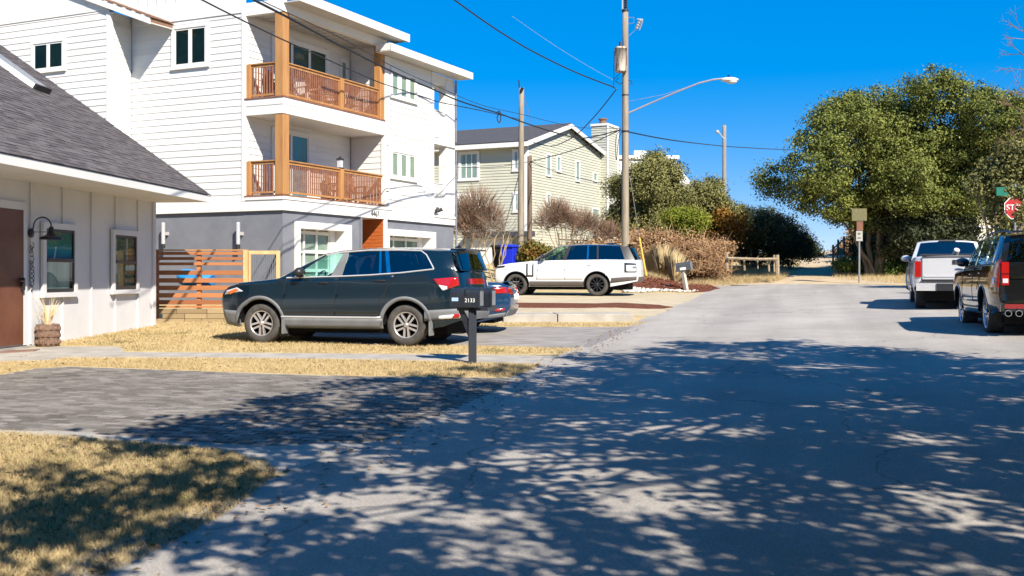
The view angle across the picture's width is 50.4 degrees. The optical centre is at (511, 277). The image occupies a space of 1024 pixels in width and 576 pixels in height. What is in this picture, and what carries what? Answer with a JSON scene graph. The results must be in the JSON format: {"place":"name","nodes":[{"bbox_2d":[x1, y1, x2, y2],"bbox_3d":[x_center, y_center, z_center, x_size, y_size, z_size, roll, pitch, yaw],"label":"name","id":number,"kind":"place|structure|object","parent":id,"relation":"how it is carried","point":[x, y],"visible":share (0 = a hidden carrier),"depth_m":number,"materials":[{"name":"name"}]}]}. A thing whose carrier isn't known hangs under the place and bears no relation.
{"place":"outdoors","nodes":[
{"label":"outdoors","id":0,"kind":"place"},
{"bbox_2d":[0,367,518,448],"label":"driveway","id":1,"kind":"structure","parent":0,"point":[231,410],"depth_m":12.53,"materials":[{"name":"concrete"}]},
{"bbox_2d":[0,430,235,451],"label":"driveway border","id":2,"kind":"object","parent":1,"relation":"on","point":[88,435],"visible":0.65,"depth_m":10.36,"materials":[{"name":"concrete"}]},
{"bbox_2d":[0,255,903,575],"bbox_3d":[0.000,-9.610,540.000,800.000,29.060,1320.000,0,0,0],"label":"ground","id":3,"kind":"structure","parent":0,"point":[636,319],"depth_m":19.31,"materials":[{"name":"beige plant"}]},
{"bbox_2d":[33,296,62,346],"bbox_3d":[-8.585,0.795,20.165,0.580,0.962,0.565,0,0,0],"label":"potted plant","id":4,"kind":"object","parent":3,"relation":"on","point":[47,334],"visible":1,"depth_m":20.04,"materials":[{"name":"wicker"}]},
{"bbox_2d":[0,45,209,350],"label":"bungalow","id":5,"kind":"object","parent":3,"relation":"on","point":[93,187],"visible":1,"depth_m":21.60,"materials":[{"name":"paint"}]},
{"bbox_2d":[0,208,24,346],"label":"door","id":6,"kind":"structure","parent":5,"relation":"in","point":[12,282],"depth_m":19.30,"materials":[{"name":"wood"}]},
{"bbox_2d":[29,243,34,291],"bbox_3d":[-8.815,-0.191,19.982,0.014,0.910,0.182,0,0,5],"label":"wire script","id":7,"kind":"object","parent":5,"relation":"attached to","point":[31,268],"visible":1,"depth_m":19.98,"materials":[{"name":"black metal"}]},
{"bbox_2d":[28,217,62,239],"bbox_3d":[-8.542,-0.904,19.951,0.615,0.423,0.418,0,0,0],"label":"gooseneck lamp","id":8,"kind":"object","parent":5,"relation":"attached to","point":[51,234],"visible":1,"depth_m":19.92,"materials":[{"name":"black metal"}]},
{"bbox_2d":[40,222,78,297],"bbox_3d":[-8.715,-0.328,21.002,0.080,1.418,1.365,0,0,5],"label":"window","id":9,"kind":"structure","parent":5,"relation":"in","point":[53,252],"depth_m":21.01,"materials":[{"name":"paint"}]},
{"bbox_2d":[110,229,140,293],"bbox_3d":[-8.463,-0.334,23.859,0.080,1.390,1.340,0,0,5],"label":"window","id":10,"kind":"structure","parent":5,"relation":"in","point":[127,261],"depth_m":23.87,"materials":[{"name":"paint"}]},
{"bbox_2d":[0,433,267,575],"bbox_3d":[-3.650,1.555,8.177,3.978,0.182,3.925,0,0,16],"label":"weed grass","id":11,"kind":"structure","parent":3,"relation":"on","point":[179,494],"depth_m":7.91,"materials":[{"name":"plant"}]},
{"bbox_2d":[0,429,277,575],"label":"lawn grass","id":12,"kind":"structure","parent":3,"relation":"on","point":[23,465],"depth_m":7.85,"materials":[{"name":"plant"}]},
{"bbox_2d":[0,432,275,575],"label":"fallen leaf","id":13,"kind":"object","parent":12,"relation":"on","point":[127,511],"visible":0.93,"depth_m":7.84,"materials":[{"name":"plant"}]},
{"bbox_2d":[156,309,225,321],"bbox_3d":[-6.636,0.960,26.975,4.408,0.368,0.150,0,0,0],"label":"timber edging","id":14,"kind":"object","parent":3,"relation":"on","point":[187,315],"visible":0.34,"depth_m":26.91,"materials":[{"name":"wood"}]},
{"bbox_2d":[176,269,214,285],"bbox_3d":[-8.180,0.048,28.200,1.028,0.526,0.500,0,0,0],"label":"kayak","id":15,"kind":"object","parent":3,"relation":"on","point":[195,276],"visible":0.3,"depth_m":28.01,"materials":[{"name":"blue plastic"}]},
{"bbox_2d":[156,249,248,318],"bbox_3d":[-7.718,0.253,27.035,2.344,1.889,0.170,0,0,0],"label":"slat fence","id":16,"kind":"object","parent":3,"relation":"on","point":[199,280],"visible":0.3,"depth_m":26.98,"materials":[{"name":"brown wood"}]},
{"bbox_2d":[249,251,279,280],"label":"wire gate","id":17,"kind":"structure","parent":16,"relation":"attached to","point":[276,255],"depth_m":26.98,"materials":[{"name":"wood"}]},
{"bbox_2d":[0,0,472,299],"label":"apartment house","id":18,"kind":"structure","parent":3,"relation":"on","point":[181,86],"depth_m":34.05,"materials":[{"name":"white paint"}]},
{"bbox_2d":[30,37,66,73],"bbox_3d":[-14.831,-7.079,34.799,1.562,1.067,0.090,0,0,25],"label":"window","id":19,"kind":"structure","parent":18,"relation":"in","point":[46,55],"depth_m":34.78,"materials":[{"name":"white paint"}]},
{"bbox_2d":[161,223,168,247],"bbox_3d":[-10.794,-1.297,33.841,0.123,0.790,0.283,0,0,17],"label":"wall light","id":20,"kind":"object","parent":18,"relation":"attached to","point":[163,233],"visible":1,"depth_m":33.72,"materials":[{"name":"metal"}]},
{"bbox_2d":[170,21,209,70],"bbox_3d":[-9.894,-7.102,33.454,1.506,1.367,0.090,0,0,25],"label":"window","id":21,"kind":"structure","parent":18,"relation":"in","point":[190,48],"depth_m":33.44,"materials":[{"name":"white paint"}]},
{"bbox_2d":[236,222,243,248],"bbox_3d":[-8.136,-1.247,32.579,0.123,0.790,0.283,0,0,34],"label":"wall light","id":22,"kind":"object","parent":18,"relation":"attached to","point":[238,233],"visible":1,"depth_m":32.47,"materials":[{"name":"metal"}]},
{"bbox_2d":[265,69,294,94],"bbox_3d":[-7.101,-5.856,33.209,0.792,0.992,0.700,0,0,8],"label":"deck chair","id":23,"kind":"object","parent":18,"relation":"on","point":[274,83],"visible":0.2,"depth_m":33.21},
{"bbox_2d":[271,127,310,196],"bbox_3d":[-7.004,-3.535,34.563,0.090,2.250,2.036,0,0,25],"label":"balcony door","id":24,"kind":"structure","parent":18,"relation":"in","point":[299,142],"depth_m":34.73,"materials":[{"name":"white paint"}]},
{"bbox_2d":[271,32,328,95],"bbox_3d":[-6.787,-6.445,35.019,0.090,2.250,3.046,0,0,25],"label":"balcony door","id":25,"kind":"structure","parent":18,"relation":"in","point":[304,45],"depth_m":34.90,"materials":[{"name":"white paint"}]},
{"bbox_2d":[301,229,329,275],"bbox_3d":[-6.280,-0.238,33.750,0.092,2.472,2.062,0,0,25],"label":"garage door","id":26,"kind":"structure","parent":18,"relation":"in","point":[314,243],"depth_m":34.01,"materials":[{"name":"white paint"}]},
{"bbox_2d":[336,156,343,168],"bbox_3d":[-5.509,-3.680,34.874,0.180,0.410,0.180,0,0,25],"label":"lantern","id":27,"kind":"object","parent":18,"relation":"on","point":[339,159],"visible":1,"depth_m":34.82,"materials":[{"name":"glass"}]},
{"bbox_2d":[339,58,347,91],"bbox_3d":[-5.742,-6.750,37.222,0.090,1.420,0.480,0,0,25],"label":"window","id":28,"kind":"structure","parent":18,"relation":"in","point":[343,71],"depth_m":37.23,"materials":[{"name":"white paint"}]},
{"bbox_2d":[386,145,388,190],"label":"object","id":29,"kind":"structure","parent":18,"relation":"in","point":[386,145],"depth_m":37.12,"materials":[{"name":"white paint"}]},
{"bbox_2d":[389,67,417,104],"bbox_3d":[-3.780,-6.690,38.104,0.090,1.043,1.822,0,0,25],"label":"window","id":30,"kind":"structure","parent":18,"relation":"in","point":[397,81],"depth_m":38.10,"materials":[{"name":"white paint"}]},
{"bbox_2d":[389,148,417,182],"bbox_3d":[-3.780,-3.904,38.104,0.090,1.043,1.822,0,0,25],"label":"window","id":31,"kind":"structure","parent":18,"relation":"in","point":[403,164],"depth_m":38.10,"materials":[{"name":"white paint"}]},
{"bbox_2d":[390,236,417,247],"bbox_3d":[-4.006,-0.222,38.538,0.092,2.440,2.594,0,0,25],"label":"window","id":32,"kind":"structure","parent":18,"relation":"in","point":[395,242],"depth_m":38.81,"materials":[{"name":"white paint"}]},
{"bbox_2d":[0,355,544,376],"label":"verge grass","id":33,"kind":"structure","parent":3,"relation":"on","point":[163,363],"depth_m":16.61,"materials":[{"name":"plant"}]},
{"bbox_2d":[0,346,556,363],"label":"walkway","id":34,"kind":"structure","parent":3,"relation":"on","point":[47,353],"depth_m":18.30,"materials":[{"name":"concrete"}]},
{"bbox_2d":[0,349,39,352],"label":"door mat","id":35,"kind":"object","parent":34,"relation":"on","point":[23,350],"depth_m":19.07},
{"bbox_2d":[10,321,563,373],"bbox_3d":[-3.813,1.213,21.296,9.908,0.332,11.865,0,0,0],"label":"fallen leaf","id":36,"kind":"object","parent":3,"relation":"on","point":[268,345],"visible":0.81,"depth_m":19.15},
{"bbox_2d":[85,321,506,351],"bbox_3d":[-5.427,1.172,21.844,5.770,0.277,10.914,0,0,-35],"label":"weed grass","id":37,"kind":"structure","parent":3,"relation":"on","point":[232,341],"depth_m":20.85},
{"bbox_2d":[235,443,367,473],"bbox_3d":[-1.703,1.548,9.419,1.170,0.056,1.130,0,0,-24],"label":"driveway apron","id":38,"kind":"object","parent":3,"relation":"on","point":[281,458],"visible":0.86,"depth_m":9.49,"materials":[{"name":"concrete"}]},
{"bbox_2d":[61,320,583,353],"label":"yard grass","id":39,"kind":"structure","parent":3,"relation":"on","point":[221,331],"depth_m":20.44,"materials":[{"name":"plant"}]},
{"bbox_2d":[300,327,619,347],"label":"parking drive","id":40,"kind":"structure","parent":3,"relation":"on","point":[561,337],"depth_m":22.05,"materials":[{"name":"concrete"}]},
{"bbox_2d":[222,245,489,345],"bbox_3d":[-3.072,0.329,21.276,5.146,1.870,2.341,0,0,16],"label":"parked suv","id":41,"kind":"object","parent":40,"relation":"on","point":[400,295],"visible":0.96,"depth_m":20.29,"materials":[{"name":"black paint"}]},
{"bbox_2d":[454,281,518,333],"bbox_3d":[-2.389,0.437,24.004,5.080,1.509,2.203,0,0,8],"label":"parked sedan","id":42,"kind":"object","parent":40,"relation":"on","point":[506,298],"visible":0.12,"depth_m":22.93,"materials":[{"name":"blue paint"}]},
{"bbox_2d":[582,327,631,346],"bbox_3d":[1.952,1.210,22.385,0.316,0.155,5.387,0,0,15],"label":"drive seam","id":43,"kind":"object","parent":40,"relation":"on","point":[602,337],"visible":0.85,"depth_m":22.21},
{"bbox_2d":[450,288,495,363],"bbox_3d":[-0.612,0.809,17.200,0.590,1.295,0.626,0,0,15],"label":"twin mailbox","id":44,"kind":"object","parent":3,"relation":"on","point":[472,301],"visible":1,"depth_m":16.98,"materials":[{"name":"metal"}]},
{"bbox_2d":[491,245,500,267],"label":"wheeled bin","id":45,"kind":"object","parent":3,"relation":"on","point":[496,259],"visible":0.38,"depth_m":47.38,"materials":[{"name":"black plastic"}]},
{"bbox_2d":[475,201,518,281],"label":"crape myrtle","id":46,"kind":"object","parent":3,"relation":"on","point":[484,240],"visible":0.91,"depth_m":43.94,"materials":[{"name":"brown plant"}]},
{"bbox_2d":[499,245,518,264],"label":"wheeled bin","id":47,"kind":"object","parent":3,"relation":"on","point":[511,253],"visible":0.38,"depth_m":46.73,"materials":[{"name":"blue plastic"}]},
{"bbox_2d":[518,80,523,249],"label":"utility pole","id":48,"kind":"object","parent":3,"relation":"on","point":[521,176],"visible":0.78,"depth_m":49.89,"materials":[{"name":"brown wood"}]},
{"bbox_2d":[201,0,519,119],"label":"cable","id":49,"kind":"object","parent":48,"relation":"attached to","point":[330,60],"visible":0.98,"depth_m":26.51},
{"bbox_2d":[434,118,618,263],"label":"sage house","id":50,"kind":"structure","parent":3,"relation":"on","point":[493,149],"depth_m":60.27,"materials":[{"name":"wood"}]},
{"bbox_2d":[458,151,479,180],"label":"window","id":51,"kind":"structure","parent":50,"relation":"in","point":[464,174],"depth_m":59.50,"materials":[{"name":"white paint"}]},
{"bbox_2d":[471,237,512,263],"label":"garage door","id":52,"kind":"structure","parent":50,"relation":"in","point":[475,242],"depth_m":58.90,"materials":[{"name":"white paint"}]},
{"bbox_2d":[512,149,517,171],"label":"window","id":53,"kind":"structure","parent":50,"relation":"in","point":[514,151],"depth_m":58.26,"materials":[{"name":"white paint"}]},
{"bbox_2d":[512,192,517,212],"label":"window","id":54,"kind":"structure","parent":50,"relation":"in","point":[515,194],"depth_m":58.24,"materials":[{"name":"white paint"}]},
{"bbox_2d":[546,153,551,176],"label":"window","id":55,"kind":"structure","parent":50,"relation":"in","point":[548,160],"depth_m":60.46,"materials":[{"name":"white paint"}]},
{"bbox_2d":[556,156,561,172],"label":"window","id":56,"kind":"structure","parent":50,"relation":"in","point":[558,162],"depth_m":61.71,"materials":[{"name":"white paint"}]},
{"bbox_2d":[575,160,580,181],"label":"window","id":57,"kind":"structure","parent":50,"relation":"in","point":[577,163],"depth_m":64.22,"materials":[{"name":"white paint"}]},
{"bbox_2d":[527,156,531,244],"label":"utility pole","id":58,"kind":"object","parent":3,"relation":"on","point":[529,199],"visible":0.62,"depth_m":52.40,"materials":[{"name":"brown wood"}]},
{"bbox_2d":[516,236,566,261],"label":"nandina shrub","id":59,"kind":"object","parent":3,"relation":"on","point":[533,250],"visible":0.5,"depth_m":46.67,"materials":[{"name":"green plant"}]},
{"bbox_2d":[532,194,582,253],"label":"crape myrtle","id":60,"kind":"object","parent":3,"relation":"on","point":[563,212],"visible":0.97,"depth_m":52.85,"materials":[{"name":"brown plant"}]},
{"bbox_2d":[478,320,646,326],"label":"kerb grass","id":61,"kind":"structure","parent":3,"relation":"on","point":[540,324],"depth_m":25.76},
{"bbox_2d":[500,312,632,321],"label":"concrete kerb","id":62,"kind":"structure","parent":3,"relation":"on","point":[579,317],"depth_m":26.88,"materials":[{"name":"concrete"}]},
{"bbox_2d":[565,203,601,242],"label":"crape myrtle","id":63,"kind":"object","parent":3,"relation":"on","point":[586,226],"visible":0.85,"depth_m":53.85,"materials":[{"name":"brown plant"}]},
{"bbox_2d":[516,308,673,316],"bbox_3d":[0.847,0.938,30.167,9.451,0.234,3.858,0,0,-13],"label":"concrete pad","id":64,"kind":"object","parent":3,"relation":"on","point":[643,312],"visible":0.37,"depth_m":30.07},
{"bbox_2d":[518,303,671,308],"bbox_3d":[0.305,0.856,32.584,9.255,0.177,3.700,0,0,0],"label":"mulch strip","id":65,"kind":"object","parent":64,"relation":"on","point":[588,305],"visible":0.51,"depth_m":32.38,"materials":[{"name":"wood"}]},
{"bbox_2d":[559,235,646,258],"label":"foundation hedge","id":66,"kind":"object","parent":3,"relation":"on","point":[603,242],"visible":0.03,"depth_m":52.32,"materials":[{"name":"brown plant"}]},
{"bbox_2d":[588,214,621,241],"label":"crape myrtle","id":67,"kind":"object","parent":3,"relation":"on","point":[608,229],"visible":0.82,"depth_m":54.86,"materials":[{"name":"brown plant"}]},
{"bbox_2d":[519,293,702,306],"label":"driveway","id":68,"kind":"structure","parent":3,"relation":"on","point":[669,299],"depth_m":37.44,"materials":[{"name":"concrete"}]},
{"bbox_2d":[495,243,643,295],"bbox_3d":[2.091,-0.291,39.583,5.387,1.900,2.364,0,0,13],"label":"white suv","id":69,"kind":"object","parent":68,"relation":"on","point":[599,269],"visible":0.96,"depth_m":38.59,"materials":[{"name":"paint"}]},
{"bbox_2d":[619,151,690,185],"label":"white house","id":70,"kind":"structure","parent":3,"relation":"on","point":[635,154],"depth_m":84.00,"materials":[{"name":"paint"}]},
{"bbox_2d":[597,144,722,238],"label":"dune tree","id":71,"kind":"object","parent":3,"relation":"on","point":[657,188],"visible":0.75,"depth_m":59.18,"materials":[{"name":"green plant"}]},
{"bbox_2d":[641,242,680,276],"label":"ornamental grass","id":72,"kind":"object","parent":3,"relation":"on","point":[656,253],"depth_m":49.24,"materials":[{"name":"plant"}]},
{"bbox_2d":[621,274,718,292],"bbox_3d":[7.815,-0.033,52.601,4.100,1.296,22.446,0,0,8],"label":"mulch bed","id":73,"kind":"object","parent":3,"relation":"on","point":[636,284],"visible":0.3,"depth_m":46.16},
{"bbox_2d":[630,178,646,276],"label":"guy guard","id":74,"kind":"object","parent":73,"relation":"on","point":[640,241],"visible":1,"depth_m":46.72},
{"bbox_2d":[623,286,697,292],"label":"pebble edging","id":75,"kind":"object","parent":73,"relation":"on","point":[639,289],"visible":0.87,"depth_m":43.41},
{"bbox_2d":[652,250,690,282],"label":"ornamental grass","id":76,"kind":"object","parent":73,"relation":"on","point":[669,271],"depth_m":48.75,"materials":[{"name":"plant"}]},
{"bbox_2d":[675,261,692,289],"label":"leaning mailbox","id":77,"kind":"object","parent":73,"relation":"on","point":[682,267],"visible":0.98,"depth_m":45.03,"materials":[{"name":"metal"}]},
{"bbox_2d":[655,204,715,240],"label":"yellow green bush","id":78,"kind":"object","parent":73,"relation":"on","point":[684,218],"visible":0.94,"depth_m":56.20,"materials":[{"name":"green plant"}]},
{"bbox_2d":[608,217,743,281],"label":"dead vine thicket","id":79,"kind":"object","parent":3,"relation":"on","point":[707,257],"visible":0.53,"depth_m":54.96,"materials":[{"name":"brown plant"}]},
{"bbox_2d":[613,0,738,290],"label":"utility pole","id":80,"kind":"object","parent":3,"relation":"on","point":[621,57],"visible":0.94,"depth_m":43.88,"materials":[{"name":"brown wood"}]},
{"bbox_2d":[252,0,620,138],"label":"cable","id":81,"kind":"object","parent":80,"relation":"attached to","point":[302,25],"visible":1,"depth_m":29.77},
{"bbox_2d":[260,0,620,128],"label":"cable","id":82,"kind":"object","parent":80,"relation":"hanging from","point":[416,77],"visible":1,"depth_m":30.51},
{"bbox_2d":[454,0,614,87],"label":"cable","id":83,"kind":"object","parent":80,"relation":"attached to","point":[528,48],"visible":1,"depth_m":40.04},
{"bbox_2d":[530,131,617,161],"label":"cable","id":84,"kind":"object","parent":80,"relation":"attached to","point":[576,148],"visible":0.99,"depth_m":47.78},
{"bbox_2d":[533,89,616,146],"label":"cable","id":85,"kind":"object","parent":80,"relation":"attached to","point":[584,126],"visible":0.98,"depth_m":48.07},
{"bbox_2d":[629,131,806,150],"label":"cable","id":86,"kind":"object","parent":80,"relation":"attached to","point":[701,143],"visible":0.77,"depth_m":63.10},
{"bbox_2d":[644,264,790,285],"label":"dune grass","id":87,"kind":"structure","parent":3,"relation":"on","point":[760,275],"depth_m":55.99,"materials":[{"name":"plant"}]},
{"bbox_2d":[715,125,725,191],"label":"utility pole","id":88,"kind":"object","parent":3,"relation":"on","point":[723,135],"visible":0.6,"depth_m":75.87,"materials":[{"name":"brown wood"}]},
{"bbox_2d":[683,173,758,237],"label":"dune tree","id":89,"kind":"object","parent":3,"relation":"on","point":[715,194],"visible":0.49,"depth_m":61.82,"materials":[{"name":"green plant"}]},
{"bbox_2d":[701,204,755,272],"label":"autumn bush","id":90,"kind":"object","parent":3,"relation":"on","point":[722,216],"visible":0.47,"depth_m":61.36,"materials":[{"name":"brown plant"}]},
{"bbox_2d":[732,201,824,269],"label":"dark hedge","id":91,"kind":"object","parent":3,"relation":"on","point":[785,241],"visible":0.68,"depth_m":64.43,"materials":[{"name":"green plant"}]},
{"bbox_2d":[709,275,905,285],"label":"sand apron","id":92,"kind":"object","parent":3,"relation":"on","point":[787,280],"visible":0.46,"depth_m":53.49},
{"bbox_2d":[725,252,779,274],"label":"split rail fence","id":93,"kind":"object","parent":92,"relation":"on","point":[775,258],"visible":1,"depth_m":53.42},
{"bbox_2d":[852,208,866,282],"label":"beach access sign","id":94,"kind":"object","parent":92,"relation":"on","point":[859,215],"visible":1,"depth_m":51.45,"materials":[{"name":"metal"}]},
{"bbox_2d":[835,227,857,254],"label":"path bank shrub","id":95,"kind":"object","parent":3,"relation":"on","point":[846,240],"visible":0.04,"depth_m":70.12,"materials":[{"name":"plant"}]},
{"bbox_2d":[826,251,907,275],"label":"ground vine","id":96,"kind":"object","parent":3,"relation":"on","point":[896,266],"visible":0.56,"depth_m":57.23,"materials":[{"name":"plant"}]},
{"bbox_2d":[745,63,1023,275],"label":"live oak","id":97,"kind":"object","parent":3,"relation":"on","point":[901,150],"visible":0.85,"depth_m":54.28,"materials":[{"name":"green plant"}]},
{"bbox_2d":[843,189,989,263],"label":"understory shrub","id":98,"kind":"object","parent":3,"relation":"on","point":[908,232],"visible":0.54,"depth_m":55.41,"materials":[{"name":"green plant"}]},
{"bbox_2d":[961,207,993,251],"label":"cream house","id":99,"kind":"structure","parent":3,"relation":"on","point":[981,234],"depth_m":66.00,"materials":[{"name":"white paint"}]},
{"bbox_2d":[957,7,1023,248],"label":"edge tree","id":100,"kind":"object","parent":3,"relation":"on","point":[1007,169],"visible":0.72,"depth_m":41.30,"materials":[{"name":"green plant"}]},
{"bbox_2d":[996,184,1023,233],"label":"stop sign","id":101,"kind":"object","parent":3,"relation":"on","point":[1008,203],"visible":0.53,"depth_m":36.47,"materials":[{"name":"metal"}]},
{"bbox_2d":[1003,183,1023,229],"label":"tree","id":102,"kind":"object","parent":3,"relation":"on","point":[1017,192],"visible":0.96,"depth_m":35.56,"materials":[{"name":"green plant"}]},
{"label":"far mulch","id":103,"kind":"structure","parent":3,"relation":"on","visible":0},
{"bbox_2d":[453,179,510,257],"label":"crape myrtle","id":104,"kind":"object","parent":103,"relation":"on","point":[467,218],"visible":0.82,"depth_m":46.78,"materials":[{"name":"brown plant"}]},
{"bbox_2d":[44,284,1023,575],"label":"street","id":105,"kind":"structure","parent":0,"point":[802,430],"depth_m":8.53,"materials":[{"name":"asphalt"}]},
{"bbox_2d":[35,329,637,575],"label":"fallen leaf","id":106,"kind":"object","parent":105,"relation":"on","point":[197,542],"visible":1,"depth_m":9.47,"materials":[{"name":"plant"}]},
{"bbox_2d":[901,240,987,307],"bbox_3d":[12.477,-0.107,31.320,2.366,1.919,6.100,0,0,18],"label":"pickup truck","id":107,"kind":"object","parent":105,"relation":"on","point":[929,278],"visible":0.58,"depth_m":28.93,"materials":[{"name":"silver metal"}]},
{"bbox_2d":[920,254,973,256],"bbox_3d":[12.114,-0.333,30.203,1.480,0.630,0.550,0,0,18],"label":"cargo box","id":108,"kind":"object","parent":107,"relation":"in","point":[921,255],"visible":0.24,"depth_m":30.00,"materials":[{"name":"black metal"}]},
{"bbox_2d":[953,230,1023,332],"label":"black suv","id":109,"kind":"object","parent":105,"relation":"on","point":[990,293],"visible":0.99,"depth_m":20.42,"materials":[{"name":"paint"}]},
{"bbox_2d":[114,0,1023,250],"label":"sky","id":110,"kind":"structure","parent":0,"point":[783,55],"materials":[{"name":"blue"}]},
{"bbox_2d":[789,251,836,278],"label":"beach path","id":111,"kind":"structure","parent":0,"point":[814,270],"depth_m":63.41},
{"bbox_2d":[831,236,845,268],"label":"stair rail","id":112,"kind":"object","parent":111,"relation":"on","point":[838,243],"visible":0.71,"depth_m":62.44,"materials":[{"name":"grey wood"}]},
{"bbox_2d":[832,270,905,282],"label":"sand verge grass","id":113,"kind":"structure","parent":0,"point":[897,277],"depth_m":55.12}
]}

